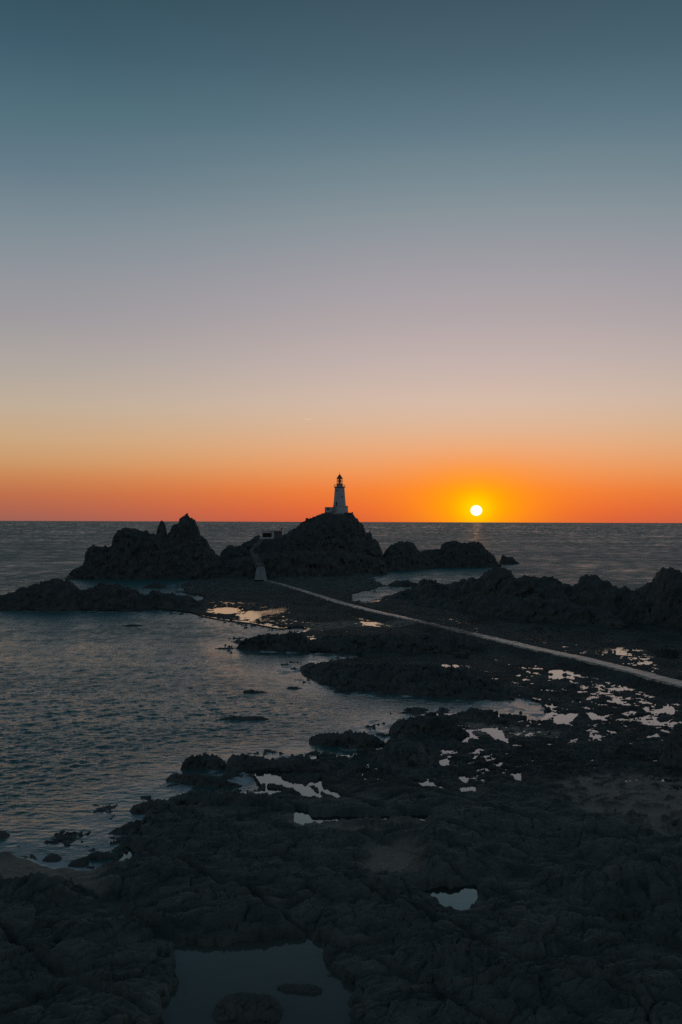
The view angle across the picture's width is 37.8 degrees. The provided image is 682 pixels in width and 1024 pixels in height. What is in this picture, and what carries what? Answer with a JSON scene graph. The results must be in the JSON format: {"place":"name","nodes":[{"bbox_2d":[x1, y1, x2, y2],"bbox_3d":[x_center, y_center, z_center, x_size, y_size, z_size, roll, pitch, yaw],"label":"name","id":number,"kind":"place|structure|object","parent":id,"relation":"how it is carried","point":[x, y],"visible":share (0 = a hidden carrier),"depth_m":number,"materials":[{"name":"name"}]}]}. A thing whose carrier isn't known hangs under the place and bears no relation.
{"place":"outdoors","nodes":[
{"label":"outdoors","id":0,"kind":"place"},
{"bbox_2d":[0,573,681,1023],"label":"foreshore","id":1,"kind":"structure","parent":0,"point":[360,903],"depth_m":78.71,"materials":[{"name":"black stone"}]},
{"bbox_2d":[0,870,98,942],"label":"rock slab","id":2,"kind":"object","parent":1,"relation":"on","point":[43,892],"visible":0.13,"depth_m":71.96,"materials":[{"name":"stone"}]},
{"bbox_2d":[43,853,61,862],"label":"boulder","id":3,"kind":"object","parent":1,"relation":"on","point":[52,857],"visible":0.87,"depth_m":81.98,"materials":[{"name":"stone"}]},
{"bbox_2d":[43,831,90,845],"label":"shore rock","id":4,"kind":"object","parent":1,"relation":"on","point":[67,838],"visible":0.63,"depth_m":87.67,"materials":[{"name":"stone"}]},
{"bbox_2d":[68,856,88,867],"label":"boulder","id":5,"kind":"object","parent":1,"relation":"on","point":[82,862],"visible":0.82,"depth_m":80.78,"materials":[{"name":"stone"}]},
{"bbox_2d":[108,820,144,835],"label":"shore rock","id":6,"kind":"object","parent":1,"relation":"on","point":[124,829],"visible":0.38,"depth_m":89.45,"materials":[{"name":"stone"}]},
{"bbox_2d":[73,581,207,609],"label":"tapering reef","id":7,"kind":"object","parent":1,"relation":"on","point":[104,595],"visible":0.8,"depth_m":316.80,"materials":[{"name":"stone"}]},
{"bbox_2d":[129,798,176,813],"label":"shore rock","id":8,"kind":"object","parent":1,"relation":"on","point":[144,807],"visible":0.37,"depth_m":95.68,"materials":[{"name":"stone"}]},
{"bbox_2d":[143,581,166,587],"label":"cove rock","id":9,"kind":"object","parent":1,"relation":"on","point":[156,585],"visible":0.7,"depth_m":415.41,"materials":[{"name":"stone"}]},
{"bbox_2d":[180,752,225,770],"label":"oval rock","id":10,"kind":"object","parent":1,"relation":"on","point":[205,761],"visible":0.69,"depth_m":112.72,"materials":[{"name":"stone"}]},
{"bbox_2d":[165,772,241,787],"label":"ribbon rock","id":11,"kind":"object","parent":1,"relation":"on","point":[196,779],"visible":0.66,"depth_m":105.59,"materials":[{"name":"stone"}]},
{"bbox_2d":[167,789,281,810],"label":"pebbly spur","id":12,"kind":"structure","parent":1,"relation":"on","point":[203,797],"depth_m":97.14,"materials":[{"name":"stone"}]},
{"bbox_2d":[157,938,358,1023],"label":"pool","id":13,"kind":"object","parent":1,"relation":"in","point":[209,978],"visible":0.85,"depth_m":60.08,"materials":[{"name":"grey liquid"}]},
{"bbox_2d":[212,992,282,1022],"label":"pool boulder","id":14,"kind":"object","parent":13,"relation":"in","point":[247,1007],"visible":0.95,"depth_m":55.53,"materials":[{"name":"stone"}]},
{"bbox_2d":[277,983,321,993],"bbox_3d":[-2.606,28.838,58.942,3.312,1.893,2.137,0,-1,0],"label":"pool boulder","id":15,"kind":"object","parent":13,"relation":"in","point":[302,988],"visible":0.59,"depth_m":58.70,"materials":[{"name":"stone"}]},
{"bbox_2d":[255,566,266,579],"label":"slipway","id":16,"kind":"structure","parent":1,"relation":"on","point":[260,573],"depth_m":458.35,"materials":[{"name":"concrete"}]},
{"bbox_2d":[236,630,309,651],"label":"tongue reef","id":17,"kind":"object","parent":1,"relation":"on","point":[291,641],"visible":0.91,"depth_m":216.39,"materials":[{"name":"stone"}]},
{"bbox_2d":[225,753,330,773],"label":"spur rock","id":18,"kind":"object","parent":1,"relation":"on","point":[247,762],"visible":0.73,"depth_m":111.42,"materials":[{"name":"stone"}]},
{"bbox_2d":[309,729,385,748],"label":"ledge rock","id":19,"kind":"object","parent":1,"relation":"on","point":[348,739],"visible":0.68,"depth_m":124.06,"materials":[{"name":"stone"}]},
{"bbox_2d":[303,633,497,653],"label":"broad reef","id":20,"kind":"object","parent":1,"relation":"on","point":[445,643],"visible":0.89,"depth_m":212.96,"materials":[{"name":"stone"}]},
{"bbox_2d":[387,580,416,586],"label":"channel rock","id":21,"kind":"object","parent":1,"relation":"on","point":[398,583],"visible":0.7,"depth_m":430.51,"materials":[{"name":"stone"}]},
{"bbox_2d":[375,739,435,781],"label":"hump rock","id":22,"kind":"object","parent":1,"relation":"on","point":[406,757],"visible":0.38,"depth_m":112.18,"materials":[{"name":"stone"}]},
{"bbox_2d":[388,715,469,738],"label":"inlet rock","id":23,"kind":"object","parent":1,"relation":"on","point":[435,725],"visible":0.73,"depth_m":129.29,"materials":[{"name":"stone"}]},
{"bbox_2d":[264,580,681,687],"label":"causeway","id":24,"kind":"structure","parent":1,"relation":"on","point":[646,675],"depth_m":207.47,"materials":[{"name":"concrete"}]},
{"bbox_2d":[382,566,628,628],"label":"long ridge","id":25,"kind":"structure","parent":1,"relation":"on","point":[498,591],"depth_m":305.34,"materials":[{"name":"stone"}]},
{"bbox_2d":[487,834,578,854],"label":"shore block","id":26,"kind":"structure","parent":1,"relation":"on","point":[513,839],"depth_m":84.34,"materials":[{"name":"stone"}]},
{"bbox_2d":[571,574,665,624],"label":"stepped ridge","id":27,"kind":"structure","parent":1,"relation":"on","point":[625,603],"depth_m":285.63,"materials":[{"name":"stone"}]},
{"bbox_2d":[633,567,681,627],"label":"square crag","id":28,"kind":"structure","parent":1,"relation":"on","point":[661,593],"depth_m":270.93,"materials":[{"name":"stone"}]},
{"bbox_2d":[658,727,681,767],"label":"upright rock","id":29,"kind":"object","parent":1,"relation":"on","point":[671,756],"visible":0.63,"depth_m":112.50,"materials":[{"name":"stone"}]},
{"bbox_2d":[671,820,677,825],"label":"round boulder","id":30,"kind":"object","parent":1,"relation":"on","point":[674,822],"visible":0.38,"depth_m":90.56,"materials":[{"name":"stone"}]},
{"bbox_2d":[0,521,681,870],"bbox_3d":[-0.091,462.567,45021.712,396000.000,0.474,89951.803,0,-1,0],"label":"sea","id":31,"kind":"structure","parent":0,"point":[100,708],"depth_m":172.09,"materials":[{"name":"liquid"}]},
{"bbox_2d":[0,830,9,837],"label":"shore rock","id":32,"kind":"object","parent":31,"relation":"in","point":[4,834],"visible":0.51,"depth_m":88.12,"materials":[{"name":"stone"}]},
{"bbox_2d":[0,578,81,610],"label":"reef","id":33,"kind":"object","parent":31,"relation":"on","point":[53,594],"visible":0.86,"depth_m":312.38,"materials":[{"name":"stone"}]},
{"bbox_2d":[92,804,117,813],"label":"shore rock","id":34,"kind":"object","parent":31,"relation":"in","point":[108,807],"visible":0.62,"depth_m":96.84,"materials":[{"name":"stone"}]},
{"bbox_2d":[64,513,222,579],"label":"rock stack","id":35,"kind":"object","parent":31,"relation":"on","point":[182,550],"visible":0.83,"depth_m":481.11,"materials":[{"name":"stone"}]},
{"bbox_2d":[220,715,269,720],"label":"wave washed rock","id":36,"kind":"object","parent":31,"relation":"in","point":[233,717],"visible":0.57,"depth_m":140.50,"materials":[{"name":"stone"}]},
{"bbox_2d":[242,689,266,692],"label":"wave washed rock","id":37,"kind":"object","parent":31,"relation":"in","point":[250,691],"visible":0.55,"depth_m":162.62,"materials":[{"name":"stone"}]},
{"bbox_2d":[287,686,301,688],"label":"wave washed rock","id":38,"kind":"object","parent":31,"relation":"in","point":[292,687],"visible":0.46,"depth_m":166.92,"materials":[{"name":"stone"}]},
{"bbox_2d":[217,512,388,578],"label":"lighthouse rock","id":39,"kind":"object","parent":31,"relation":"in","point":[325,544],"visible":0.88,"depth_m":519.11,"materials":[{"name":"stone"}]},
{"bbox_2d":[250,539,264,567],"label":"track","id":40,"kind":"structure","parent":39,"relation":"on","point":[256,557],"depth_m":505.02,"materials":[{"name":"concrete"}]},
{"bbox_2d":[259,528,281,538],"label":"cabin","id":41,"kind":"object","parent":39,"relation":"on","point":[269,534],"visible":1,"depth_m":503.10,"materials":[{"name":"white"}]},
{"bbox_2d":[325,475,347,513],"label":"lighthouse","id":42,"kind":"object","parent":39,"relation":"on","point":[339,506],"visible":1,"depth_m":518.41,"materials":[{"name":"paint"}]},
{"bbox_2d":[300,661,514,699],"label":"headland reef","id":43,"kind":"object","parent":31,"relation":"in","point":[418,680],"visible":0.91,"depth_m":165.36,"materials":[{"name":"stone"}]},
{"bbox_2d":[383,541,437,570],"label":"domed rock","id":44,"kind":"object","parent":31,"relation":"in","point":[401,555],"visible":0.77,"depth_m":580.68,"materials":[{"name":"stone"}]},
{"bbox_2d":[403,707,428,710],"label":"inlet rock","id":45,"kind":"object","parent":31,"relation":"in","point":[407,708],"visible":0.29,"depth_m":148.05,"materials":[{"name":"stone"}]},
{"bbox_2d":[421,540,501,567],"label":"flat topped rock","id":46,"kind":"object","parent":31,"relation":"in","point":[454,554],"visible":0.74,"depth_m":616.73,"materials":[{"name":"stone"}]},
{"bbox_2d":[500,555,519,563],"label":"sea rock","id":47,"kind":"object","parent":31,"relation":"in","point":[507,560],"visible":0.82,"depth_m":665.48,"materials":[{"name":"stone"}]},
{"bbox_2d":[0,0,681,522],"label":"sky","id":48,"kind":"structure","parent":0,"point":[423,255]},
{"bbox_2d":[19,574,681,910],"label":"tide pool water","id":49,"kind":"structure","parent":0,"point":[461,898],"depth_m":136.65,"materials":[{"name":"grey liquid"}]}
]}

